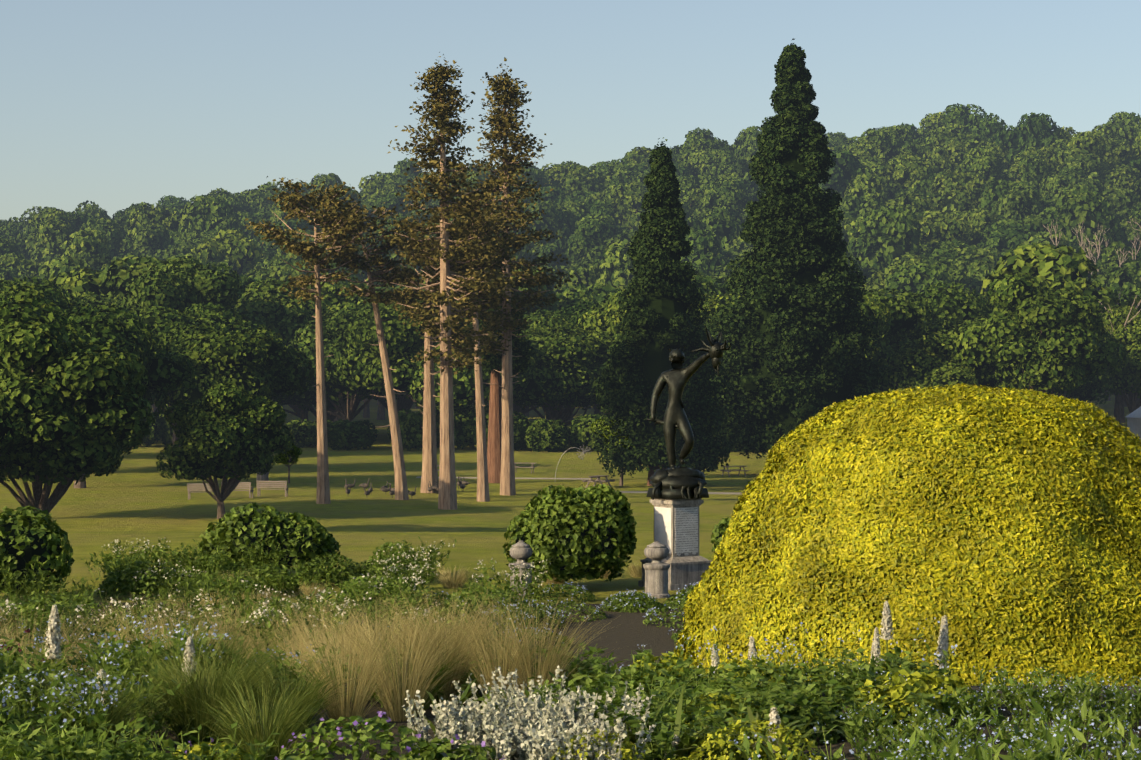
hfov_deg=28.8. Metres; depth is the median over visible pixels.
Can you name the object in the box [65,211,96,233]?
hill tree
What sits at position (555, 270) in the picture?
hill tree
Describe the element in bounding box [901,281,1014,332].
forest edge tree
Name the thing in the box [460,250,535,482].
tree
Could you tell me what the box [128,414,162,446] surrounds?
understorey shrub
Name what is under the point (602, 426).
small tree
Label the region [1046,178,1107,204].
hill tree
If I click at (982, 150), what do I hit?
hill tree
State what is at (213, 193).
hill tree
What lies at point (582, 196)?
hill tree
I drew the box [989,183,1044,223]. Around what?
hill tree
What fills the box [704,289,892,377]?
forest edge tree
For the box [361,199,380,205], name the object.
hill tree
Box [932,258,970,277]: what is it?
hill tree
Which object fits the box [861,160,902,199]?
hill tree
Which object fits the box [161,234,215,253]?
hill tree
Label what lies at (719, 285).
woodland tree
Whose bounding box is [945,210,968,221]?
hill tree
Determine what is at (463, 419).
understorey shrub
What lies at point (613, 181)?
tall hill tree
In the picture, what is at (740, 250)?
hill tree
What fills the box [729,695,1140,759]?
amsonia plant
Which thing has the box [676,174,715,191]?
hill tree
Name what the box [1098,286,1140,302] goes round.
woodland tree
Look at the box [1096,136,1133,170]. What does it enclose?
hill tree
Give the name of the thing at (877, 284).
hill tree
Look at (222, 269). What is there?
hill tree
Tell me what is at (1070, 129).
hill tree
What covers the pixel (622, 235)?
hill tree
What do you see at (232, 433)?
tree
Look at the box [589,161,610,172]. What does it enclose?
hill tree
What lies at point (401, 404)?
forest edge tree
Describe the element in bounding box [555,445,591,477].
dandelion sculpture
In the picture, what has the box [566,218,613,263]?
hill tree
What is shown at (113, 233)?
hill tree
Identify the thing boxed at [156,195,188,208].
hill tree
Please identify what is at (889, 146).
hill tree
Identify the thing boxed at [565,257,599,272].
hill tree
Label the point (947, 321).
forest edge tree
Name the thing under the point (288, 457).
small tree
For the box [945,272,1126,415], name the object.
forest edge tree
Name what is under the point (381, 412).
woodland tree
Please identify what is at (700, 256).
hill tree
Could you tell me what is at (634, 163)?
hill tree
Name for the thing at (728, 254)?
hill tree
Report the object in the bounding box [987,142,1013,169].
hill tree
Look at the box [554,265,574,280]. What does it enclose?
hill tree
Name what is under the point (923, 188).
hill tree
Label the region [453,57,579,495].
pine tree
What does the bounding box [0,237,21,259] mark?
hill tree
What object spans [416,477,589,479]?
park path
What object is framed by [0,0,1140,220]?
sky
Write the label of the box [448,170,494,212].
hill tree
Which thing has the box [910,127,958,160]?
hill tree
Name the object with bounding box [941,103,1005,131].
hill tree
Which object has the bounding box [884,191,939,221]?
hill tree
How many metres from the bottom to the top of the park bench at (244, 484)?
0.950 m
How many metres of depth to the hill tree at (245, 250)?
492.78 m
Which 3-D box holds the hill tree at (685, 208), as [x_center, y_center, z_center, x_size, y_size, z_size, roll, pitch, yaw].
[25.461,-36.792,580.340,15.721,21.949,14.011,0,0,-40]
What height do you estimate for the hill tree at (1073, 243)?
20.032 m
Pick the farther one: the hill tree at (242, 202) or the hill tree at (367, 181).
the hill tree at (367, 181)
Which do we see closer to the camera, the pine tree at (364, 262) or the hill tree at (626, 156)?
the pine tree at (364, 262)
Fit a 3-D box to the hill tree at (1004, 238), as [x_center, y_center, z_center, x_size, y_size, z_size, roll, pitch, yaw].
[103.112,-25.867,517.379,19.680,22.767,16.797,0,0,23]
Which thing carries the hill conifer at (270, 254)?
on the ground
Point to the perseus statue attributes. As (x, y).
(679, 482)
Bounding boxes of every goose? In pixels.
[359,478,369,487]
[380,483,390,492]
[408,486,416,497]
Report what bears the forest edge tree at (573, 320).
on the ground
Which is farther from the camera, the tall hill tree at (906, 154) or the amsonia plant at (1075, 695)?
the tall hill tree at (906, 154)
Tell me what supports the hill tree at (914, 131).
on the ground
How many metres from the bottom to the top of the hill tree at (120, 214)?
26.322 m
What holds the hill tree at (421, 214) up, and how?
on the ground
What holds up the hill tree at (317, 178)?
on the ground
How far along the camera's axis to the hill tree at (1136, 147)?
666.35 m
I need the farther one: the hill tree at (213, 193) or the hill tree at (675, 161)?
the hill tree at (213, 193)
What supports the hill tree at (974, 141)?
on the ground
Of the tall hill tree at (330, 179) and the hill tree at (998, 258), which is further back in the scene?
the tall hill tree at (330, 179)
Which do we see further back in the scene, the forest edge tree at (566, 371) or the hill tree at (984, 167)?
the hill tree at (984, 167)
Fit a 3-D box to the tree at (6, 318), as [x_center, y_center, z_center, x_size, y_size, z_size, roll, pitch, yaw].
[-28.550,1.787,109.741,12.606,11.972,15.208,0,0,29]
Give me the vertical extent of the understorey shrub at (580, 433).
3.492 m
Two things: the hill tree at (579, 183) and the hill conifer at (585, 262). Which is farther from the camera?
the hill tree at (579, 183)
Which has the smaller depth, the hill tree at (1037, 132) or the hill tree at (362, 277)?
the hill tree at (362, 277)
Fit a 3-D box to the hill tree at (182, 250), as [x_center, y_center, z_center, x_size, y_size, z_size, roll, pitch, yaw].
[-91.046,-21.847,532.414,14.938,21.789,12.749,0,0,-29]
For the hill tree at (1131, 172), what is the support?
on the ground
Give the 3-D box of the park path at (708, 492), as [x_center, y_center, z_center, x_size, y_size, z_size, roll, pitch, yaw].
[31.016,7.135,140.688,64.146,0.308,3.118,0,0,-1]
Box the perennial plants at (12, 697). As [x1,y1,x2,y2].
[0,615,233,759]
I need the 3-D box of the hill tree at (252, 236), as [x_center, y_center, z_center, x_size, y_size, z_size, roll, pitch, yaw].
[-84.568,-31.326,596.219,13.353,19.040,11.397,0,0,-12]
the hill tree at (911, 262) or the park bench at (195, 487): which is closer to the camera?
the park bench at (195, 487)
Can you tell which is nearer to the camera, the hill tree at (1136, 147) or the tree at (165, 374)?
the tree at (165, 374)
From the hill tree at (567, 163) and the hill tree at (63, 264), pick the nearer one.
the hill tree at (63, 264)
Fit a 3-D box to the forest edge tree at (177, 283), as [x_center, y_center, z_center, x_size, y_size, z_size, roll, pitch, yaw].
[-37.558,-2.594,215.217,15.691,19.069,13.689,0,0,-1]
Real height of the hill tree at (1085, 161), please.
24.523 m
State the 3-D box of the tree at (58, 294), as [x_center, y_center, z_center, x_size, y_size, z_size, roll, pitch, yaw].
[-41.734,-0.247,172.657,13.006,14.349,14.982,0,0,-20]
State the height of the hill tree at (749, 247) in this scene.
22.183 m
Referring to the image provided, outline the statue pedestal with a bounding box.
[638,498,711,590]
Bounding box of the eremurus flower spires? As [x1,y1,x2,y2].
[0,601,948,759]
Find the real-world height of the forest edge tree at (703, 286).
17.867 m
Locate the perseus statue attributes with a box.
[646,326,730,499]
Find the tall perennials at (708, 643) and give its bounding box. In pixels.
[0,612,957,684]
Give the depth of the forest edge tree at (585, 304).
236.27 m
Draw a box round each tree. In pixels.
[0,219,9,225]
[0,225,20,233]
[0,225,25,239]
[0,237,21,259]
[0,251,24,266]
[0,254,44,276]
[0,266,37,281]
[0,276,105,312]
[0,284,114,325]
[0,294,134,387]
[0,320,154,512]
[3,206,59,231]
[9,233,29,254]
[19,284,103,316]
[21,304,196,487]
[23,208,77,235]
[23,221,70,260]
[32,256,92,283]
[35,218,74,266]
[42,267,110,302]
[59,229,109,272]
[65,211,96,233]
[67,291,128,308]
[72,200,110,219]
[81,218,127,258]
[94,305,153,402]
[98,254,169,409]
[101,256,140,274]
[111,220,125,239]
[111,253,144,259]
[112,204,164,222]
[112,299,270,335]
[113,302,279,446]
[115,256,267,331]
[116,202,187,254]
[119,202,155,218]
[125,223,171,256]
[146,240,201,260]
[149,324,314,413]
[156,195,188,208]
[156,382,293,518]
[161,203,184,214]
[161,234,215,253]
[163,244,196,260]
[166,230,184,244]
[166,253,213,269]
[176,195,244,241]
[182,303,241,330]
[190,228,262,275]
[199,230,229,239]
[205,261,228,272]
[207,188,227,197]
[207,241,238,272]
[208,237,278,255]
[216,191,238,205]
[222,192,245,205]
[223,200,243,216]
[226,212,269,234]
[228,274,266,303]
[232,192,247,202]
[233,275,388,422]
[241,176,385,503]
[241,212,271,225]
[242,197,274,213]
[245,261,313,288]
[246,183,285,205]
[247,181,295,194]
[247,229,272,245]
[251,253,304,277]
[254,237,275,250]
[254,257,272,272]
[254,277,290,417]
[262,218,320,251]
[268,201,309,227]
[268,326,364,423]
[271,207,300,224]
[272,304,399,421]
[273,443,301,482]
[277,229,313,256]
[283,404,312,416]
[287,181,309,192]
[294,258,358,283]
[309,173,338,197]
[311,187,373,229]
[314,173,347,194]
[317,195,433,499]
[319,231,383,283]
[328,280,368,288]
[334,288,384,423]
[336,299,536,447]
[354,293,411,411]
[356,180,387,200]
[358,171,389,192]
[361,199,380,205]
[362,185,412,209]
[363,204,383,233]
[367,283,408,419]
[369,213,424,261]
[371,392,416,414]
[374,192,411,217]
[377,172,421,192]
[379,52,541,509]
[385,236,459,492]
[388,249,424,280]
[393,157,424,177]
[394,279,425,290]
[408,210,438,223]
[412,187,439,213]
[414,173,430,188]
[418,218,453,246]
[421,202,526,501]
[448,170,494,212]
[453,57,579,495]
[460,250,535,482]
[469,161,498,184]
[499,160,537,177]
[499,191,540,212]
[501,329,621,423]
[509,167,564,201]
[509,200,571,252]
[510,238,532,261]
[510,251,536,269]
[510,267,558,415]
[513,311,582,415]
[519,315,614,425]
[526,244,572,267]
[531,185,565,201]
[531,299,600,416]
[532,265,559,276]
[537,244,569,270]
[539,305,615,418]
[541,163,570,184]
[549,290,597,419]
[551,282,576,293]
[554,197,582,204]
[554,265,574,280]
[557,205,576,248]
[557,282,617,302]
[559,199,589,229]
[560,161,579,168]
[561,164,605,197]
[563,173,602,198]
[564,263,608,289]
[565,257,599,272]
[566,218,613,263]
[567,213,630,243]
[572,191,597,202]
[574,285,734,341]
[576,200,616,224]
[577,259,608,273]
[583,184,626,222]
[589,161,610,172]
[591,137,733,485]
[591,417,634,485]
[595,239,636,291]
[595,274,717,314]
[596,229,636,269]
[600,170,641,187]
[601,157,632,174]
[603,163,638,181]
[603,178,622,189]
[603,181,648,230]
[611,311,726,379]
[622,147,643,158]
[626,146,651,169]
[627,160,641,169]
[632,173,646,187]
[636,154,692,173]
[637,198,691,230]
[671,144,684,154]
[674,165,689,175]
[676,138,719,159]
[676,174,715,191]
[679,149,709,176]
[679,178,702,218]
[680,227,731,275]
[684,127,713,144]
[685,208,743,251]
[690,267,712,275]
[693,270,717,289]
[694,175,752,221]
[697,276,740,301]
[700,149,737,183]
[700,180,745,227]
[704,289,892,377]
[705,38,893,458]
[706,139,739,153]
[711,274,726,288]
[712,264,738,276]
[716,173,737,179]
[716,248,739,264]
[723,236,750,265]
[732,126,761,161]
[734,172,765,194]
[739,207,748,220]
[741,242,756,258]
[742,209,757,243]
[819,148,873,206]
[825,132,848,145]
[830,136,859,152]
[834,253,867,285]
[837,195,886,224]
[841,216,867,244]
[844,172,887,209]
[846,205,929,273]
[849,135,888,160]
[851,332,978,412]
[852,149,885,164]
[852,288,951,391]
[859,128,923,162]
[859,263,884,281]
[860,267,905,291]
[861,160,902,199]
[878,262,953,302]
[879,125,912,144]
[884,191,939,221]
[884,258,931,276]
[886,254,924,267]
[887,150,918,163]
[887,155,933,197]
[890,152,928,174]
[896,122,925,141]
[899,317,1021,409]
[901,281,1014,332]
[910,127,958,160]
[914,171,960,198]
[914,210,970,252]
[915,243,932,254]
[917,111,945,137]
[921,247,973,264]
[923,155,957,174]
[923,183,991,212]
[926,239,971,255]
[927,168,986,196]
[927,244,997,269]
[928,141,968,168]
[930,130,988,164]
[931,259,968,293]
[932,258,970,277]
[933,123,967,135]
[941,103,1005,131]
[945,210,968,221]
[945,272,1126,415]
[954,145,1009,180]
[958,154,1004,193]
[958,208,997,246]
[961,120,1005,143]
[963,260,995,300]
[976,176,1043,216]
[976,221,1035,264]
[979,252,1007,266]
[980,242,1119,329]
[982,218,1028,244]
[982,246,1006,266]
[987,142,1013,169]
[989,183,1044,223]
[991,149,1016,181]
[994,112,1061,165]
[1009,147,1045,180]
[1009,160,1018,182]
[1017,154,1050,191]
[1019,206,1065,235]
[1023,231,1095,258]
[1038,147,1059,167]
[1038,173,1069,196]
[1039,196,1053,218]
[1041,138,1072,158]
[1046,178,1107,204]
[1046,329,1115,415]
[1047,148,1103,184]
[1051,125,1071,147]
[1053,184,1093,214]
[1053,187,1124,261]
[1059,166,1085,184]
[1061,126,1077,135]
[1062,130,1108,174]
[1068,239,1079,246]
[1087,262,1140,292]
[1091,122,1127,142]
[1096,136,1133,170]
[1096,241,1140,276]
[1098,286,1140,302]
[1099,188,1139,222]
[1101,164,1140,194]
[1101,171,1140,199]
[1101,229,1133,259]
[1101,289,1140,425]
[1101,295,1140,412]
[1108,111,1140,128]
[1108,123,1140,148]
[1109,155,1138,168]
[1117,158,1140,177]
[1120,215,1134,229]
[1120,225,1128,235]
[1121,395,1124,422]
[1127,228,1140,252]
[1129,129,1140,158]
[1132,206,1140,225]
[1133,219,1140,229]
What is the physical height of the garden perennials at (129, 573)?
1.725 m
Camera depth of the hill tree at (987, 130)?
721.68 m
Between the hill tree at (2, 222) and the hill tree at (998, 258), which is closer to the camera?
the hill tree at (998, 258)
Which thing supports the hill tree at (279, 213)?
on the ground
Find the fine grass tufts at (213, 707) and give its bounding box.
[1,578,617,759]
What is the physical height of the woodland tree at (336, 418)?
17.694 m
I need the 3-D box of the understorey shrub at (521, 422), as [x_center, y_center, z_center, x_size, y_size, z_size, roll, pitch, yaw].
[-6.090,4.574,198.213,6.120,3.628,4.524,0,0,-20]
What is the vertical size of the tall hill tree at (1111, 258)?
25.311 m
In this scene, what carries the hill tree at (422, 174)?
on the ground
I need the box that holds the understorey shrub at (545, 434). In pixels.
[523,418,568,451]
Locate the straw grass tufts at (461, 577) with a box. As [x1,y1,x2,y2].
[0,551,646,682]
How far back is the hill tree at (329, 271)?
427.41 m
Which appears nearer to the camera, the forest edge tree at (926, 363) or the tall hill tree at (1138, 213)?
the forest edge tree at (926, 363)
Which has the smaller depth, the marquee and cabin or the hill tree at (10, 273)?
the marquee and cabin
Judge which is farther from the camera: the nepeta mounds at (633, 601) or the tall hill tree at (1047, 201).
the tall hill tree at (1047, 201)
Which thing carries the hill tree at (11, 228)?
on the ground
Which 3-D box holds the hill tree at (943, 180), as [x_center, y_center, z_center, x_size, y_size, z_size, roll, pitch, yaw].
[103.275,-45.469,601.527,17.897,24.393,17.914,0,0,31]
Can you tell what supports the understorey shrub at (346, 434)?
on the ground
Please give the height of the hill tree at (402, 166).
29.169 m
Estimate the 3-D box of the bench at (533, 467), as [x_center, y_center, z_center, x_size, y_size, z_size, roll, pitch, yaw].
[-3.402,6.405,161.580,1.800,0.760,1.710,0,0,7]
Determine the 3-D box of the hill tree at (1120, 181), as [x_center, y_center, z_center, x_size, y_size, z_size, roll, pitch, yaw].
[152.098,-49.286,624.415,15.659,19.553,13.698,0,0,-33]
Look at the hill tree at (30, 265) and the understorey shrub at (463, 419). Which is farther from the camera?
the hill tree at (30, 265)
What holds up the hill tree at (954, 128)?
on the ground
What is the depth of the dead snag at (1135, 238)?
447.69 m
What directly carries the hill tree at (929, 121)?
on the ground
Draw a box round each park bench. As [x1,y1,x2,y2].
[187,483,218,499]
[221,482,253,497]
[257,481,287,496]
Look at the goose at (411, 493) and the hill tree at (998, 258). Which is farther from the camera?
the hill tree at (998, 258)
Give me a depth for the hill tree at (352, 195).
597.14 m
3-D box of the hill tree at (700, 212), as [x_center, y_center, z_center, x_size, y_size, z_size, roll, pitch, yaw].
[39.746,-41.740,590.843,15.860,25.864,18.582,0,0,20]
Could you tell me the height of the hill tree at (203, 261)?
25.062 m
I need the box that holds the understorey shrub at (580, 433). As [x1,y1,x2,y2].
[567,413,607,450]
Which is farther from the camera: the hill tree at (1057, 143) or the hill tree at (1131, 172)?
the hill tree at (1057, 143)
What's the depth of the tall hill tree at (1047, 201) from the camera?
573.70 m
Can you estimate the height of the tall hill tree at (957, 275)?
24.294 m
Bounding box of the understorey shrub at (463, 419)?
[435,401,488,449]
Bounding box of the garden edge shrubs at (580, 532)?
[0,484,760,597]
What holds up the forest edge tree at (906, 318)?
on the ground
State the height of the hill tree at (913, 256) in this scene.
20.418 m
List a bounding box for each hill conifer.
[93,252,111,270]
[118,217,128,240]
[262,251,273,258]
[581,259,591,267]
[734,158,750,195]
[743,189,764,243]
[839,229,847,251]
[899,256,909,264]
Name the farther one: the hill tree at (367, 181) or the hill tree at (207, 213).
the hill tree at (367, 181)
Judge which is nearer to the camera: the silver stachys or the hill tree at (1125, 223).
the silver stachys
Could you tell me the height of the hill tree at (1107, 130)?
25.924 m
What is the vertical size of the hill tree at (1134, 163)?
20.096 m
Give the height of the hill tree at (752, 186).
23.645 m
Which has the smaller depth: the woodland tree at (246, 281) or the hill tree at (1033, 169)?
the woodland tree at (246, 281)
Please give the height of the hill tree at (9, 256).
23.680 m
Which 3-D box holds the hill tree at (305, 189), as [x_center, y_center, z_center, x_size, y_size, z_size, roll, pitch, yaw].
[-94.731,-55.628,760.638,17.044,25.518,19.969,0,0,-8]
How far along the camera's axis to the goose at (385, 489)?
134.33 m
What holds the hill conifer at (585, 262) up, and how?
on the ground
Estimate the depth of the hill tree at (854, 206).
540.11 m
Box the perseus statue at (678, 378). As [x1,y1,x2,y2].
[650,352,709,468]
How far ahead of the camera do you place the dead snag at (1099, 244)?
468.29 m
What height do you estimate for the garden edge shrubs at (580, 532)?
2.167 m
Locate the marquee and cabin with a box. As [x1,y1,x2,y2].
[1126,407,1140,438]
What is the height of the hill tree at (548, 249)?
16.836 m
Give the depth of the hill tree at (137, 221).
601.64 m
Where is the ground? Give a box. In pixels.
[0,388,1138,603]
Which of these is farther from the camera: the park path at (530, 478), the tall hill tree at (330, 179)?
the tall hill tree at (330, 179)
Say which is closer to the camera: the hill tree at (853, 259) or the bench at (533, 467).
the bench at (533, 467)
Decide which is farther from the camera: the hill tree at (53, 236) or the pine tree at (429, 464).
the hill tree at (53, 236)
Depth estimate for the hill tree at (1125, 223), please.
556.79 m
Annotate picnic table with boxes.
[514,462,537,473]
[581,475,614,486]
[721,466,749,476]
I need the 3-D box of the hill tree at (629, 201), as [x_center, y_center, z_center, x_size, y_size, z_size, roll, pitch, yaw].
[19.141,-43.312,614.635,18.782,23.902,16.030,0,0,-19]
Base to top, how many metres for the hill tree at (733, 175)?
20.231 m
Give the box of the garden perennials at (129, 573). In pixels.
[0,534,550,674]
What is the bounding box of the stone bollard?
[643,541,669,597]
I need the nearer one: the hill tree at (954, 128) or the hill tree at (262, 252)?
the hill tree at (262, 252)
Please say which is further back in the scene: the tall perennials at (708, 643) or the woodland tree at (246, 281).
the woodland tree at (246, 281)
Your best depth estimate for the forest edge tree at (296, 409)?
241.79 m
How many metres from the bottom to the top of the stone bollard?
1.145 m
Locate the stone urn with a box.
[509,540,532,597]
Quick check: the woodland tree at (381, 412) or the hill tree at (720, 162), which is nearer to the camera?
the woodland tree at (381, 412)
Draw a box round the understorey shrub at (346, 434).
[327,419,378,449]
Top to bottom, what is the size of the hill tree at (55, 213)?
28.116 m
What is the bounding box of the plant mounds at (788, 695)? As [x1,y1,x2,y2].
[0,628,982,759]
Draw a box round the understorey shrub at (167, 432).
[156,404,172,445]
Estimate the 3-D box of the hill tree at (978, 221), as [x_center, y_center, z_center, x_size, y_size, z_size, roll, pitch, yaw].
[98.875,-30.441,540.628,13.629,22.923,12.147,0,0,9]
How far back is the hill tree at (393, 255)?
522.05 m
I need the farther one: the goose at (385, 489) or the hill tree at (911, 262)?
the hill tree at (911, 262)
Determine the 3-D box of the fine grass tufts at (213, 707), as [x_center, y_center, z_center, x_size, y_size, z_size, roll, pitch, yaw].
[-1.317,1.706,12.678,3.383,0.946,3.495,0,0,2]
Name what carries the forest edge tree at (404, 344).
on the ground
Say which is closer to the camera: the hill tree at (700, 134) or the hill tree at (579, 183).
the hill tree at (579, 183)
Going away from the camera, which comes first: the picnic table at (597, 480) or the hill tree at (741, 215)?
the picnic table at (597, 480)
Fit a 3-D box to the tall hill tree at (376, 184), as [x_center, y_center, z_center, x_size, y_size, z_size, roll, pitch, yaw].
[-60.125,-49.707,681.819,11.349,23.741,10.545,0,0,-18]
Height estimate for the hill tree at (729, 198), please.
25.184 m
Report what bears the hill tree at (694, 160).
on the ground
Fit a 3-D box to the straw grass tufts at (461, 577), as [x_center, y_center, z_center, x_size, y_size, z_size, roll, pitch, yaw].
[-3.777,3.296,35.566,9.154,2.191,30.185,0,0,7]
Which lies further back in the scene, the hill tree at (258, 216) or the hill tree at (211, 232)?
the hill tree at (258, 216)
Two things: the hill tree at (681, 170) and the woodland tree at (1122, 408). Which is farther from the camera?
the hill tree at (681, 170)
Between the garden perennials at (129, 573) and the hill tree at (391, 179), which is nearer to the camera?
the garden perennials at (129, 573)
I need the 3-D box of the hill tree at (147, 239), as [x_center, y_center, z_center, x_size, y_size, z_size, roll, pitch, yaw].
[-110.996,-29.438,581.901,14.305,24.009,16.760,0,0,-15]
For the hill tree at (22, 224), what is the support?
on the ground
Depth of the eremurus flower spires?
12.58 m
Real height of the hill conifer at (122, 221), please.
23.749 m
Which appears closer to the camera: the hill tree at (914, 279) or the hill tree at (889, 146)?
the hill tree at (914, 279)
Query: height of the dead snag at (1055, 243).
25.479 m
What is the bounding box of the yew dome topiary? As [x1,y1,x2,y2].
[669,383,1140,685]
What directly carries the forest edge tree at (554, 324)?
on the ground
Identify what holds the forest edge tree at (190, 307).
on the ground
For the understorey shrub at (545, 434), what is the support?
on the ground
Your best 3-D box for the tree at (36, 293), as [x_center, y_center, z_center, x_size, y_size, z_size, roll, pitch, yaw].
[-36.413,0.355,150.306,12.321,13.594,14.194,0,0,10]
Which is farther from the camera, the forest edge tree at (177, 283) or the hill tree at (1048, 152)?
the hill tree at (1048, 152)
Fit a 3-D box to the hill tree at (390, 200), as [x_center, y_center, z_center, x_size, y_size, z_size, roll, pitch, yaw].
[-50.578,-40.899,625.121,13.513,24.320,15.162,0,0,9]
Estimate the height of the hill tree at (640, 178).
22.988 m
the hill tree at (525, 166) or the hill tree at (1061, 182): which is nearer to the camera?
the hill tree at (1061, 182)
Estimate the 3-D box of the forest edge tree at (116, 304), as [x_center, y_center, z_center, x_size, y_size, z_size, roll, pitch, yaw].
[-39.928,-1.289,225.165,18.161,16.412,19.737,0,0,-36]
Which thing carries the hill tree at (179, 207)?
on the ground
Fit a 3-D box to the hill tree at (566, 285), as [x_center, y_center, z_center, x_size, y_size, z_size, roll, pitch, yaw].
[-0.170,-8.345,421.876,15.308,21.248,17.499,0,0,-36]
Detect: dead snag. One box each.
[1043,219,1095,274]
[1071,222,1108,273]
[1085,227,1109,263]
[1115,232,1140,266]
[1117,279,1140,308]
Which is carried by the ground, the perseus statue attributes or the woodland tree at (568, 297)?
the woodland tree at (568, 297)
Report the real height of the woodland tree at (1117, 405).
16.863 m
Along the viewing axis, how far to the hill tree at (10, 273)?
484.12 m
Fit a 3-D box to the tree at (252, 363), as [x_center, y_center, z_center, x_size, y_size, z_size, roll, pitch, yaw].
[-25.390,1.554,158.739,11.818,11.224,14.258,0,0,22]
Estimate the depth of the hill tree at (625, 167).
679.25 m
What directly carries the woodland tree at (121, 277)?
on the ground
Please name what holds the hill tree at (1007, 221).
on the ground
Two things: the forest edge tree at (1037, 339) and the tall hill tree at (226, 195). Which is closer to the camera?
the forest edge tree at (1037, 339)
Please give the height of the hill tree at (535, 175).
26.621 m
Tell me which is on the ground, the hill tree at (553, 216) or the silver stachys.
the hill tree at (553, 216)
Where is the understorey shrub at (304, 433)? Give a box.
[279,419,331,447]
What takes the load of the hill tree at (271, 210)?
on the ground
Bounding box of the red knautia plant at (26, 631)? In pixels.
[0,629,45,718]
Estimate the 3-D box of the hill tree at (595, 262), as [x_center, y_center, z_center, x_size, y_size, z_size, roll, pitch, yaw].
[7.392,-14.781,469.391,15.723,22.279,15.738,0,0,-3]
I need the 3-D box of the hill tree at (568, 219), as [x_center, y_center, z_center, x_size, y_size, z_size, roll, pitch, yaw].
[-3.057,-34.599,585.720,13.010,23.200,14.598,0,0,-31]
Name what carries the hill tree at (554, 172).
on the ground
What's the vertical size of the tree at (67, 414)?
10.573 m
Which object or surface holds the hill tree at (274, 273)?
on the ground
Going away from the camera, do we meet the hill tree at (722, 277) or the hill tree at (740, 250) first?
the hill tree at (722, 277)
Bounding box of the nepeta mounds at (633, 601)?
[379,579,736,650]
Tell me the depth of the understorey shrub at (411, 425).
195.44 m
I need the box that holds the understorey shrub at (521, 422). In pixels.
[468,411,531,450]
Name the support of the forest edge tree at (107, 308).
on the ground
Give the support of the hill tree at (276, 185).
on the ground
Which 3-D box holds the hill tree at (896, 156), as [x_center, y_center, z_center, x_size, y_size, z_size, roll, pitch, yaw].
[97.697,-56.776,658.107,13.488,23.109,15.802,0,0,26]
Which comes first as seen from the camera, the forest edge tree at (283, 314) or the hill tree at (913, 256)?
the forest edge tree at (283, 314)
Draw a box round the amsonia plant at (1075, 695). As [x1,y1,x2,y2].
[832,663,1140,759]
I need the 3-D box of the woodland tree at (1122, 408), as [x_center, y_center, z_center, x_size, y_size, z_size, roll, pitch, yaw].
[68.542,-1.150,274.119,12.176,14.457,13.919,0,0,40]
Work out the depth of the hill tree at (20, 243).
620.10 m
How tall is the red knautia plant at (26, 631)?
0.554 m
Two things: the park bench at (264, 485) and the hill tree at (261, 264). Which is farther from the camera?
the hill tree at (261, 264)
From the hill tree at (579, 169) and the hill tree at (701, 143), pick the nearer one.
the hill tree at (579, 169)
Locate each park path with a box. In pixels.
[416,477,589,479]
[620,491,742,493]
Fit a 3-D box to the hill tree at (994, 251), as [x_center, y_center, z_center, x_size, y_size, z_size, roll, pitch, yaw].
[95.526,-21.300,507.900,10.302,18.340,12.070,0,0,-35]
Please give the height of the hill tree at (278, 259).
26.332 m
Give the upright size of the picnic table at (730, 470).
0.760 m
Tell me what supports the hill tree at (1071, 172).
on the ground
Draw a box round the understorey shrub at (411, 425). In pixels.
[387,409,439,450]
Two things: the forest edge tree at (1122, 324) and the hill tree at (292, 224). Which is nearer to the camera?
the forest edge tree at (1122, 324)
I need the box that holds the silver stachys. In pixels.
[397,665,655,759]
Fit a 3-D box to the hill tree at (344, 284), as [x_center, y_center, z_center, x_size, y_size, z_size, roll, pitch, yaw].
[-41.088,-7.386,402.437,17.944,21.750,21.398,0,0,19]
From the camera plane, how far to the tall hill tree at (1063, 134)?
684.81 m
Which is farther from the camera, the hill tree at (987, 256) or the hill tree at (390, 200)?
the hill tree at (390, 200)
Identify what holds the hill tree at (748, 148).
on the ground
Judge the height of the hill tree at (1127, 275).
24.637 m
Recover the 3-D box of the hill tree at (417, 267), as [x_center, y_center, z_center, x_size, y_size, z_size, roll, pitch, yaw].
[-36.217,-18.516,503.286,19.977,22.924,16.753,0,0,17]
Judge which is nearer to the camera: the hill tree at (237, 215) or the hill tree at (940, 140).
the hill tree at (237, 215)
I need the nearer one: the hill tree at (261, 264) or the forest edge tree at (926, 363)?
the forest edge tree at (926, 363)
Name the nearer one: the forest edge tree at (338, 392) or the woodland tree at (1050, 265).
the forest edge tree at (338, 392)
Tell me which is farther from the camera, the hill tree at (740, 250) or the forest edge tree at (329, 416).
the hill tree at (740, 250)
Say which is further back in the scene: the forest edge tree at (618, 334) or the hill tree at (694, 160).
the hill tree at (694, 160)
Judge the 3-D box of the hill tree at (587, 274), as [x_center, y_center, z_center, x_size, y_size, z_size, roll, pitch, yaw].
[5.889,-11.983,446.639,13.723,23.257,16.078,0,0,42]
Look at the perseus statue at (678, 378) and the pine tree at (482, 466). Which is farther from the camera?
the pine tree at (482, 466)
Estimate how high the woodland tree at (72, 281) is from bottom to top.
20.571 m

